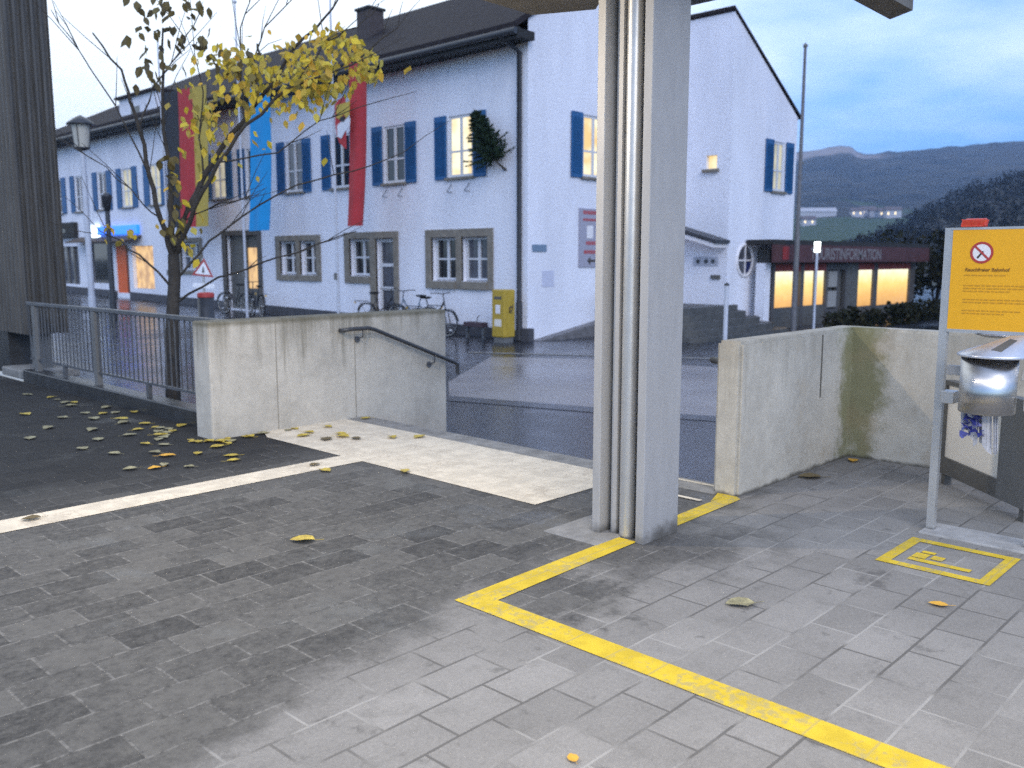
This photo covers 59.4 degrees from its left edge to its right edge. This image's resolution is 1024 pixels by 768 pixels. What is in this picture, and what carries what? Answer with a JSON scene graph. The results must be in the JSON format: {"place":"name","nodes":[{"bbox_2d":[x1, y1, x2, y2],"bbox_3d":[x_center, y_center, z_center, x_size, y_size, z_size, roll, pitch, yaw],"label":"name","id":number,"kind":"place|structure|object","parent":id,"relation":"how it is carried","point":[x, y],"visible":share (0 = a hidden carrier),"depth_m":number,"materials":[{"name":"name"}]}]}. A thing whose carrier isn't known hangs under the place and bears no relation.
{"place":"outdoors","nodes":[
{"label":"outdoors","id":0,"kind":"place"},
{"bbox_2d":[249,87,270,230],"bbox_3d":[-7.980,-7.098,28.327,1.584,4.450,0.099,7,11,43],"label":"banner","id":1,"kind":"object","parent":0,"point":[259,219],"visible":0.66,"depth_m":28.33,"materials":[{"name":"blue fabric"}]},
{"bbox_2d":[0,285,940,483],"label":"square","id":2,"kind":"structure","parent":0,"point":[567,432],"depth_m":17.39,"materials":[{"name":"concrete"}]},
{"bbox_2d":[66,115,96,327],"bbox_3d":[-11.645,-4.393,24.610,0.744,5.784,0.744,7,11,43],"label":"street lantern","id":3,"kind":"object","parent":2,"relation":"on","point":[80,125],"visible":0.8,"depth_m":24.41,"materials":[{"name":"paint"}]},
{"bbox_2d":[101,193,116,319],"bbox_3d":[-12.405,-3.914,27.722,0.317,3.891,0.333,7,11,43],"label":"street lantern","id":4,"kind":"object","parent":2,"relation":"on","point":[106,198],"visible":0.97,"depth_m":27.66,"materials":[{"name":"paint"}]},
{"bbox_2d":[157,42,167,274],"bbox_3d":[-12.671,-7.631,32.720,0.150,9.745,0.165,7,11,43],"label":"flagpole","id":5,"kind":"object","parent":2,"relation":"on","point":[165,195],"visible":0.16,"depth_m":32.67,"materials":[{"name":"metal"}]},
{"bbox_2d":[164,85,207,227],"bbox_3d":[-11.462,-7.930,31.510,3.215,4.780,0.124,7,11,43],"label":"banner","id":6,"kind":"object","parent":5,"relation":"attached to","point":[186,171],"visible":0.6,"depth_m":31.43,"materials":[{"name":"red fabric"}]},
{"bbox_2d":[192,258,214,291],"bbox_3d":[-7.502,-2.041,21.902,0.527,2.038,0.087,-3,8,-19],"label":"warning sign","id":7,"kind":"object","parent":2,"relation":"on","point":[203,270],"visible":0.65,"depth_m":21.78,"materials":[{"name":"metal"}]},
{"bbox_2d":[197,292,214,317],"bbox_3d":[-4.756,-0.638,14.048,0.260,1.590,0.260,7,11,43],"label":"litter bin","id":8,"kind":"object","parent":2,"relation":"on","point":[206,306],"visible":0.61,"depth_m":13.87,"materials":[{"name":"metal"}]},
{"bbox_2d":[217,280,255,313],"bbox_3d":[-9.493,-2.988,30.890,2.003,1.175,0.643,5,9,33],"label":"bicycle","id":9,"kind":"object","parent":2,"relation":"on","point":[230,296],"visible":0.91,"depth_m":30.98,"materials":[{"name":"black metal"}]},
{"bbox_2d":[32,0,448,400],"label":"autumn tree","id":10,"kind":"object","parent":2,"relation":"on","point":[174,243],"visible":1,"depth_m":9.65,"materials":[{"name":"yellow plant"}]},
{"bbox_2d":[233,0,248,316],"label":"flagpole","id":11,"kind":"object","parent":2,"relation":"on","point":[244,273],"visible":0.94,"depth_m":29.22,"materials":[{"name":"metal"}]},
{"bbox_2d":[247,281,266,316],"bbox_3d":[-8.492,-2.832,29.923,0.643,1.175,2.003,-5,9,-31],"label":"bicycle","id":12,"kind":"object","parent":2,"relation":"on","point":[257,301],"visible":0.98,"depth_m":29.87,"materials":[{"name":"black metal"}]},
{"bbox_2d":[329,0,339,312],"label":"flagpole","id":13,"kind":"object","parent":2,"relation":"on","point":[336,276],"visible":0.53,"depth_m":25.73,"materials":[{"name":"metal"}]},
{"bbox_2d":[335,63,366,225],"bbox_3d":[-4.452,-6.630,24.886,1.236,4.430,0.233,7,11,43],"label":"banner","id":14,"kind":"object","parent":13,"relation":"hanging from","point":[356,122],"visible":0.91,"depth_m":24.87,"materials":[{"name":"red fabric"}]},
{"bbox_2d":[354,288,404,311],"bbox_3d":[-3.864,-2.231,26.328,2.003,1.175,0.643,5,9,33],"label":"bicycle","id":15,"kind":"object","parent":2,"relation":"on","point":[385,306],"visible":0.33,"depth_m":26.31,"materials":[{"name":"black metal"}]},
{"bbox_2d":[391,290,442,309],"bbox_3d":[-2.703,-2.034,25.117,2.003,1.175,0.643,6,10,37],"label":"bicycle","id":16,"kind":"object","parent":2,"relation":"on","point":[402,306],"visible":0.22,"depth_m":25.27,"materials":[{"name":"black metal"}]},
{"bbox_2d":[406,292,458,336],"bbox_3d":[-2.159,-1.887,24.188,2.003,1.175,0.643,7,11,41],"label":"bicycle","id":17,"kind":"object","parent":2,"relation":"on","point":[447,310],"visible":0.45,"depth_m":23.81,"materials":[{"name":"black metal"}]},
{"bbox_2d":[463,315,487,339],"bbox_3d":[-0.955,-1.499,23.609,0.680,0.639,0.250,7,11,43],"label":"bench","id":18,"kind":"object","parent":2,"relation":"on","point":[469,324],"visible":0.99,"depth_m":23.45,"materials":[{"name":"grey metal"}]},
{"bbox_2d":[492,289,514,342],"bbox_3d":[-0.210,-1.714,22.684,0.462,1.340,0.406,7,11,43],"label":"mailbox","id":19,"kind":"object","parent":2,"relation":"on","point":[503,315],"visible":1,"depth_m":22.55,"materials":[{"name":"yellow"}]},
{"bbox_2d":[534,321,594,341],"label":"entrance ramp","id":20,"kind":"structure","parent":2,"relation":"on","point":[584,330],"depth_m":24.09,"materials":[{"name":"concrete"}]},
{"bbox_2d":[446,395,715,420],"bbox_3d":[2.140,0.422,12.155,7.955,0.001,0.496,4,9,26],"label":"gutter","id":21,"kind":"object","parent":2,"relation":"on","point":[558,406],"visible":0.4,"depth_m":12.96,"materials":[{"name":"stone"}]},
{"bbox_2d":[469,352,709,358],"bbox_3d":[1.941,-0.619,19.622,5.981,0.001,0.184,2,8,13],"label":"kerb line","id":22,"kind":"object","parent":2,"relation":"on","point":[560,354],"visible":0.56,"depth_m":19.86,"materials":[{"name":"stone"}]},
{"bbox_2d":[682,303,787,342],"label":"curved steps","id":23,"kind":"structure","parent":2,"relation":"on","point":[702,323],"depth_m":24.43,"materials":[{"name":"concrete"}]},
{"bbox_2d":[790,43,807,330],"bbox_3d":[8.300,-5.592,25.883,0.170,8.140,0.265,7,11,43],"label":"flagpole","id":24,"kind":"object","parent":2,"relation":"on","point":[795,274],"visible":0.94,"depth_m":25.91,"materials":[{"name":"metal"}]},
{"bbox_2d":[812,242,820,328],"bbox_3d":[8.664,-2.752,25.640,0.180,2.582,0.180,7,11,43],"label":"path lamp","id":25,"kind":"object","parent":2,"relation":"on","point":[817,246],"visible":0.98,"depth_m":25.57,"materials":[{"name":"metal"}]},
{"bbox_2d":[746,239,929,327],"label":"shop","id":26,"kind":"structure","parent":2,"relation":"on","point":[866,275],"depth_m":29.47,"materials":[{"name":"red"}]},
{"bbox_2d":[774,264,800,307],"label":"lit window","id":27,"kind":"structure","parent":26,"relation":"in","point":[784,272],"depth_m":27.46,"materials":[{"name":"yellow glass"}]},
{"bbox_2d":[803,264,826,305],"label":"lit window","id":28,"kind":"structure","parent":26,"relation":"in","point":[809,272],"depth_m":28.86,"materials":[{"name":"yellow glass"}]},
{"bbox_2d":[857,263,874,305],"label":"lit window","id":29,"kind":"structure","parent":26,"relation":"in","point":[865,269],"depth_m":31.84,"materials":[{"name":"yellow glass"}]},
{"bbox_2d":[876,263,910,304],"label":"lit window","id":30,"kind":"structure","parent":26,"relation":"in","point":[892,277],"depth_m":33.66,"materials":[{"name":"yellow glass"}]},
{"bbox_2d":[714,325,1023,496],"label":"concrete wall","id":31,"kind":"structure","parent":2,"relation":"on","point":[791,404],"depth_m":6.82,"materials":[{"name":"grey concrete"}]},
{"bbox_2d":[709,357,717,363],"bbox_3d":[1.851,0.003,6.700,0.116,0.510,1.291,7,11,43],"label":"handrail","id":32,"kind":"object","parent":31,"relation":"attached to","point":[714,360],"visible":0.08,"depth_m":6.22,"materials":[{"name":"metal"}]},
{"bbox_2d":[821,297,940,326],"bbox_3d":[13.281,-2.345,30.286,1.394,1.048,11.879,7,11,43],"label":"hedge","id":33,"kind":"object","parent":2,"relation":"on","point":[911,312],"visible":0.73,"depth_m":28.78,"materials":[{"name":"green plant"}]},
{"bbox_2d":[875,228,944,301],"bbox_3d":[17.803,-4.859,38.134,4.394,3.531,5.653,0,8,-2],"label":"shrub","id":34,"kind":"object","parent":2,"relation":"on","point":[924,281],"visible":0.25,"depth_m":38.30,"materials":[{"name":"green plant"}]},
{"bbox_2d":[0,376,1023,767],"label":"platform paving","id":35,"kind":"structure","parent":0,"point":[236,626],"depth_m":4.02,"materials":[{"name":"grey stone"}]},
{"bbox_2d":[0,0,79,378],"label":"canopy pillar","id":36,"kind":"structure","parent":35,"relation":"on","point":[32,264],"depth_m":11.89,"materials":[{"name":"metal"}]},
{"bbox_2d":[122,466,139,469],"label":"fallen leaf","id":37,"kind":"object","parent":35,"relation":"on","point":[129,467],"visible":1,"depth_m":6.89,"materials":[{"name":"plant"}]},
{"bbox_2d":[0,419,592,532],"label":"cream paving strip","id":38,"kind":"object","parent":35,"relation":"on","point":[527,479],"visible":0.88,"depth_m":6.94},
{"bbox_2d":[20,515,48,519],"bbox_3d":[-2.960,0.822,5.560,0.084,0.014,0.139,5,9,31],"label":"fallen leaf","id":39,"kind":"object","parent":38,"relation":"on","point":[32,516],"visible":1,"depth_m":5.57,"materials":[{"name":"plant"}]},
{"bbox_2d":[290,535,322,539],"bbox_3d":[-1.178,0.882,5.145,0.174,0.021,0.105,-5,9,-30],"label":"fallen leaf","id":40,"kind":"object","parent":35,"relation":"on","point":[305,537],"visible":1,"depth_m":5.15,"materials":[{"name":"plant"}]},
{"bbox_2d":[192,309,446,438],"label":"concrete wall","id":41,"kind":"structure","parent":35,"relation":"on","point":[255,375],"depth_m":8.72,"materials":[{"name":"grey"}]},
{"bbox_2d":[338,326,459,374],"bbox_3d":[-1.148,-0.333,9.408,0.120,0.605,1.541,7,11,43],"label":"handrail","id":42,"kind":"object","parent":41,"relation":"attached to","point":[389,335],"visible":1,"depth_m":9.31,"materials":[{"name":"metal"}]},
{"bbox_2d":[567,753,578,761],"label":"fallen leaf","id":43,"kind":"object","parent":35,"relation":"on","point":[572,757],"visible":1,"depth_m":2.90,"materials":[{"name":"plant"}]},
{"bbox_2d":[544,515,619,545],"bbox_3d":[0.537,0.959,5.417,0.400,0.206,0.600,7,11,43],"label":"pillar footing","id":44,"kind":"object","parent":35,"relation":"on","point":[580,530],"visible":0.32,"depth_m":5.28,"materials":[{"name":"concrete"}]},
{"bbox_2d":[592,0,690,544],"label":"canopy pillar","id":45,"kind":"structure","parent":44,"relation":"on","point":[643,85],"depth_m":5.00,"materials":[{"name":"metal"}]},
{"bbox_2d":[484,0,912,18],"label":"canopy","id":46,"kind":"object","parent":45,"relation":"attached to","point":[889,9],"visible":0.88,"depth_m":6.00,"materials":[{"name":"paint"}]},
{"bbox_2d":[678,478,713,500],"bbox_3d":[1.143,0.722,6.363,0.700,0.001,0.440,7,11,43],"label":"stair edge marking","id":47,"kind":"object","parent":35,"relation":"on","point":[693,482],"visible":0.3,"depth_m":6.39,"materials":[{"name":"paint"}]},
{"bbox_2d":[455,493,949,767],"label":"yellow line","id":48,"kind":"object","parent":35,"relation":"on","point":[486,599],"visible":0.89,"depth_m":3.56,"materials":[{"name":"paint"}]},
{"bbox_2d":[725,597,763,605],"bbox_3d":[1.083,1.016,4.202,0.174,0.015,0.105,-6,10,-35],"label":"fallen leaf","id":49,"kind":"object","parent":35,"relation":"on","point":[741,601],"visible":1,"depth_m":4.21,"materials":[{"name":"plant"}]},
{"bbox_2d":[799,472,830,476],"bbox_3d":[2.226,0.675,6.630,0.223,0.023,0.134,-4,9,-28],"label":"fallen leaf","id":50,"kind":"object","parent":35,"relation":"on","point":[809,474],"visible":1,"depth_m":6.64,"materials":[{"name":"plant"}]},
{"bbox_2d":[928,601,955,605],"bbox_3d":[1.999,1.022,4.183,0.104,0.007,0.063,-1,8,-7],"label":"fallen leaf","id":51,"kind":"object","parent":35,"relation":"on","point":[940,603],"visible":1,"depth_m":4.19,"materials":[{"name":"plant"}]},
{"bbox_2d":[875,537,1019,585],"bbox_3d":[2.339,0.941,4.818,0.565,0.001,0.550,7,11,43],"label":"yellow pictogram","id":52,"kind":"object","parent":35,"relation":"on","point":[997,571],"visible":1,"depth_m":4.80,"materials":[{"name":"paint"}]},
{"bbox_2d":[918,523,1023,553],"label":"post plinth","id":53,"kind":"structure","parent":35,"relation":"on","point":[985,539],"depth_m":5.17,"materials":[{"name":"concrete"}]},
{"bbox_2d":[926,226,1023,546],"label":"notice board","id":54,"kind":"object","parent":53,"relation":"on","point":[982,289],"visible":1,"depth_m":5.02,"materials":[{"name":"metal"}]},
{"bbox_2d":[961,218,988,226],"bbox_3d":[2.583,-0.900,5.010,0.135,0.050,0.068,7,11,43],"label":"red packet","id":55,"kind":"object","parent":54,"relation":"on","point":[975,222],"visible":1,"depth_m":4.99},
{"bbox_2d":[940,333,1023,415],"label":"ash bin","id":56,"kind":"object","parent":54,"relation":"attached to","point":[988,373],"visible":0.96,"depth_m":4.81,"materials":[{"name":"silver metal"}]},
{"bbox_2d":[959,412,997,454],"bbox_3d":[2.566,0.262,4.950,0.205,0.256,0.149,7,11,43],"label":"blue wrapper","id":57,"kind":"object","parent":56,"relation":"hanging from","point":[971,423],"visible":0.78,"depth_m":4.93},
{"bbox_2d":[940,380,1023,522],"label":"framed board","id":58,"kind":"object","parent":35,"relation":"on","point":[999,475],"visible":0.78,"depth_m":5.86,"materials":[{"name":"beige"}]},
{"bbox_2d":[47,0,1023,153],"label":"sky","id":59,"kind":"structure","parent":0,"point":[938,73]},
{"bbox_2d":[448,357,717,415],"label":"road","id":60,"kind":"structure","parent":0,"point":[562,381],"depth_m":15.26,"materials":[{"name":"asphalt"}]},
{"bbox_2d":[723,283,728,339],"bbox_3d":[3.329,-0.711,14.030,0.080,1.740,0.080,7,11,43],"label":"post","id":61,"kind":"object","parent":60,"relation":"on","point":[726,301],"visible":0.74,"depth_m":13.95,"materials":[{"name":"metal"}]},
{"bbox_2d":[793,141,1023,241],"bbox_3d":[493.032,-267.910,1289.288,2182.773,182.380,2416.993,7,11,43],"label":"hills","id":62,"kind":"structure","parent":0,"point":[842,180],"depth_m":1003.29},
{"bbox_2d":[800,216,816,225],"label":"village house","id":63,"kind":"structure","parent":62,"relation":"on","point":[807,220],"depth_m":631.80,"materials":[{"name":"grey"}]},
{"bbox_2d":[800,208,836,217],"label":"village house","id":64,"kind":"structure","parent":62,"relation":"on","point":[822,212],"depth_m":687.69,"materials":[{"name":"grey"}]},
{"bbox_2d":[849,208,864,217],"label":"village house","id":65,"kind":"structure","parent":62,"relation":"on","point":[856,212],"depth_m":698.65,"materials":[{"name":"grey"}]},
{"bbox_2d":[859,206,875,216],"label":"village house","id":66,"kind":"structure","parent":62,"relation":"on","point":[865,211],"depth_m":706.00,"materials":[{"name":"grey"}]},
{"bbox_2d":[867,208,876,217],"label":"village house","id":67,"kind":"structure","parent":62,"relation":"on","point":[872,212],"depth_m":694.24,"materials":[{"name":"grey"}]},
{"bbox_2d":[877,208,882,217],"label":"village house","id":68,"kind":"structure","parent":62,"relation":"on","point":[879,213],"depth_m":687.45,"materials":[{"name":"grey"}]},
{"bbox_2d":[882,206,902,217],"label":"village house","id":69,"kind":"structure","parent":62,"relation":"on","point":[891,212],"depth_m":674.52,"materials":[{"name":"grey"}]},
{"bbox_2d":[886,181,1023,276],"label":"hill","id":70,"kind":"structure","parent":0,"point":[944,226],"depth_m":266.29,"materials":[{"name":"plant"}]},
{"bbox_2d":[829,169,1023,264],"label":"hill wood","id":71,"kind":"object","parent":70,"relation":"on","point":[922,215],"visible":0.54,"depth_m":262.75,"materials":[{"name":"plant"}]},
{"label":"ground","id":72,"kind":"structure","parent":0,"visible":0},
{"bbox_2d":[23,369,196,426],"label":"railing kerb","id":73,"kind":"structure","parent":72,"relation":"on","point":[178,411],"depth_m":9.85,"materials":[{"name":"concrete"}]},
{"bbox_2d":[25,301,218,396],"bbox_3d":[-4.507,-0.397,10.071,5.040,0.890,0.060,7,11,43],"label":"railing","id":74,"kind":"object","parent":73,"relation":"on","point":[96,355],"visible":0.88,"depth_m":10.17,"materials":[{"name":"metal"}]},
{"bbox_2d":[56,0,800,341],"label":"white house","id":75,"kind":"structure","parent":72,"relation":"on","point":[440,220],"depth_m":25.99,"materials":[{"name":"paint"}]},
{"bbox_2d":[59,177,66,214],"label":"window","id":76,"kind":"structure","parent":75,"relation":"in","point":[62,180],"depth_m":43.08,"materials":[{"name":"blue wood"}]},
{"bbox_2d":[62,222,77,237],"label":"shop sign","id":77,"kind":"object","parent":75,"relation":"attached to","point":[69,233],"visible":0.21,"depth_m":42.50,"materials":[{"name":"grey"}]},
{"bbox_2d":[64,246,79,283],"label":"shop window","id":78,"kind":"structure","parent":75,"relation":"in","point":[71,255],"depth_m":43.68,"materials":[{"name":"grey glass"}]},
{"bbox_2d":[69,176,82,212],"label":"window","id":79,"kind":"structure","parent":75,"relation":"in","point":[78,178],"depth_m":42.14,"materials":[{"name":"white wood"}]},
{"bbox_2d":[92,243,108,282],"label":"shop window","id":80,"kind":"structure","parent":75,"relation":"in","point":[99,251],"depth_m":41.37,"materials":[{"name":"grey glass"}]},
{"bbox_2d":[91,170,112,210],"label":"window","id":81,"kind":"structure","parent":75,"relation":"in","point":[104,178],"depth_m":40.28,"materials":[{"name":"white wood"}]},
{"bbox_2d":[64,235,141,242],"bbox_3d":[-18.197,-6.409,39.768,6.500,0.270,0.730,7,11,43],"label":"awning","id":82,"kind":"object","parent":75,"relation":"attached to","point":[96,239],"visible":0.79,"depth_m":39.74,"materials":[{"name":"brown"}]},
{"bbox_2d":[91,224,139,237],"bbox_3d":[-17.458,-6.743,39.444,4.750,0.560,0.130,7,11,43],"label":"shop sign","id":83,"kind":"object","parent":75,"relation":"attached to","point":[120,229],"visible":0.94,"depth_m":39.05,"materials":[{"name":"blue"}]},
{"bbox_2d":[116,245,129,292],"bbox_3d":[-17.047,-5.048,39.493,1.280,2.070,0.090,7,11,43],"label":"shop door","id":84,"kind":"structure","parent":75,"relation":"in","point":[122,255],"depth_m":39.52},
{"bbox_2d":[115,166,137,208],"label":"window","id":85,"kind":"structure","parent":75,"relation":"in","point":[129,174],"depth_m":38.40,"materials":[{"name":"blue wood"}]},
{"bbox_2d":[135,246,154,288],"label":"lit window","id":86,"kind":"structure","parent":75,"relation":"in","point":[145,274],"depth_m":38.23,"materials":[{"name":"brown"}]},
{"bbox_2d":[142,162,166,206],"bbox_3d":[-14.491,-8.101,36.507,2.000,1.720,0.180,7,11,43],"label":"window","id":87,"kind":"structure","parent":75,"relation":"in","point":[158,178],"depth_m":36.57,"materials":[{"name":"blue wood"}]},
{"bbox_2d":[184,243,198,269],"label":"window","id":88,"kind":"structure","parent":75,"relation":"in","point":[188,259],"depth_m":35.37,"materials":[{"name":"white wood"}]},
{"bbox_2d":[208,151,232,200],"bbox_3d":[-10.762,-7.611,32.989,2.000,1.720,0.180,7,11,43],"label":"window","id":89,"kind":"structure","parent":75,"relation":"in","point":[223,184],"depth_m":32.94,"materials":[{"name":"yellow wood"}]},
{"bbox_2d":[236,148,249,197],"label":"window","id":90,"kind":"structure","parent":75,"relation":"in","point":[237,150],"depth_m":31.73,"materials":[{"name":"blue wood"}]},
{"bbox_2d":[230,235,258,309],"bbox_3d":[-9.624,-4.049,32.642,2.180,2.660,0.060,7,11,43],"label":"entrance door","id":91,"kind":"structure","parent":75,"relation":"in","point":[236,242],"depth_m":32.76,"materials":[{"name":"brown"}]},
{"bbox_2d":[284,242,295,273],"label":"window","id":92,"kind":"structure","parent":75,"relation":"in","point":[290,261],"depth_m":30.64,"materials":[{"name":"white wood"}]},
{"bbox_2d":[275,138,311,194],"bbox_3d":[-7.177,-7.140,29.608,2.000,1.720,0.180,7,11,43],"label":"window","id":93,"kind":"structure","parent":75,"relation":"in","point":[298,152],"depth_m":29.65,"materials":[{"name":"blue wood"}]},
{"bbox_2d":[304,241,315,273],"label":"window","id":94,"kind":"structure","parent":75,"relation":"in","point":[310,254],"depth_m":29.83,"materials":[{"name":"white wood"}]},
{"bbox_2d":[320,131,349,190],"bbox_3d":[-5.295,-6.893,27.832,2.000,1.720,0.180,7,11,43],"label":"window","id":95,"kind":"structure","parent":75,"relation":"in","point":[342,155],"depth_m":28.07,"materials":[{"name":"blue wood"}]},
{"bbox_2d":[354,239,369,274],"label":"window","id":96,"kind":"structure","parent":75,"relation":"in","point":[361,261],"depth_m":27.91,"materials":[{"name":"white wood"}]},
{"bbox_2d":[379,239,393,310],"bbox_3d":[-3.674,-3.112,27.031,0.870,2.510,0.070,7,11,43],"label":"door","id":97,"kind":"structure","parent":75,"relation":"in","point":[385,245],"depth_m":27.11,"materials":[{"name":"white wood"}]},
{"bbox_2d":[371,121,416,185],"bbox_3d":[-3.412,-6.646,26.056,2.000,1.720,0.180,7,11,43],"label":"window","id":98,"kind":"structure","parent":75,"relation":"in","point":[400,169],"depth_m":26.09,"materials":[{"name":"blue wood"}]},
{"bbox_2d":[436,238,455,279],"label":"window","id":99,"kind":"structure","parent":75,"relation":"in","point":[445,247],"depth_m":25.25,"materials":[{"name":"white wood"}]},
{"bbox_2d":[434,109,485,180],"bbox_3d":[-1.384,-6.380,24.144,2.000,1.720,0.180,7,11,43],"label":"window","id":100,"kind":"structure","parent":75,"relation":"in","point":[459,129],"depth_m":24.36,"materials":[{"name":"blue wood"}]},
{"bbox_2d":[467,237,486,280],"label":"window","id":101,"kind":"structure","parent":75,"relation":"in","point":[476,246],"depth_m":24.39,"materials":[{"name":"white wood"}]},
{"bbox_2d":[463,109,513,170],"bbox_3d":[-0.642,-6.241,22.858,1.386,1.587,1.492,7,11,43],"label":"fir tree","id":102,"kind":"object","parent":75,"relation":"attached to","point":[489,148],"visible":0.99,"depth_m":22.85,"materials":[{"name":"green plant"}]},
{"bbox_2d":[532,244,546,251],"bbox_3d":[0.706,-3.503,23.134,0.026,0.180,0.540,7,11,43],"label":"street sign","id":103,"kind":"object","parent":75,"relation":"attached to","point":[538,248],"visible":1,"depth_m":23.11,"materials":[{"name":"blue metal"}]},
{"bbox_2d":[542,271,553,286],"bbox_3d":[0.943,-2.757,23.505,0.008,0.420,0.470,7,11,43],"label":"paper notice","id":104,"kind":"object","parent":75,"relation":"attached to","point":[547,278],"visible":1,"depth_m":23.50,"materials":[{"name":"grey"}]},
{"bbox_2d":[571,110,596,179],"bbox_3d":[2.225,-6.410,24.364,0.180,1.720,2.000,7,11,43],"label":"window","id":105,"kind":"structure","parent":75,"relation":"in","point":[583,127],"depth_m":24.08,"materials":[{"name":"blue wood"}]},
{"bbox_2d":[578,208,595,266],"bbox_3d":[2.405,-4.035,24.850,0.042,1.580,1.730,7,11,43],"label":"information sign","id":106,"kind":"object","parent":75,"relation":"attached to","point":[587,240],"visible":0.46,"depth_m":24.45,"materials":[{"name":"grey"}]},
{"bbox_2d":[693,257,718,265],"bbox_3d":[5.670,-3.591,26.302,0.840,0.260,0.024,7,11,43],"label":"name plate","id":107,"kind":"object","parent":75,"relation":"attached to","point":[705,261],"visible":1,"depth_m":26.29,"materials":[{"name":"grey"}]},
{"bbox_2d":[702,156,718,172],"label":"small window","id":108,"kind":"structure","parent":75,"relation":"in","point":[712,159],"depth_m":25.93,"materials":[{"name":"yellow"}]},
{"bbox_2d":[710,275,719,278],"bbox_3d":[5.913,-3.110,26.113,0.300,0.120,0.056,7,11,43],"label":"letter slot","id":109,"kind":"object","parent":75,"relation":"attached to","point":[714,276],"visible":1,"depth_m":26.09,"materials":[{"name":"metal"}]},
{"bbox_2d":[736,243,753,277],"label":"round window","id":110,"kind":"structure","parent":75,"relation":"in","point":[745,255],"depth_m":26.51,"materials":[{"name":"white"}]},
{"bbox_2d":[764,138,794,193],"bbox_3d":[8.161,-6.629,27.494,0.180,1.570,1.760,7,11,43],"label":"window","id":111,"kind":"structure","parent":75,"relation":"in","point":[774,150],"depth_m":27.55,"materials":[{"name":"blue wood"}]},
{"bbox_2d":[349,416,715,494],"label":"kerb","id":112,"kind":"structure","parent":72,"relation":"on","point":[550,456],"depth_m":7.71,"materials":[{"name":"stone"}]},
{"bbox_2d":[928,253,943,284],"bbox_3d":[17.746,-4.047,34.964,2.418,2.792,2.676,7,11,43],"label":"shrub","id":113,"kind":"object","parent":72,"relation":"on","point":[938,272],"visible":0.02,"depth_m":34.99,"materials":[{"name":"green plant"}]}
]}

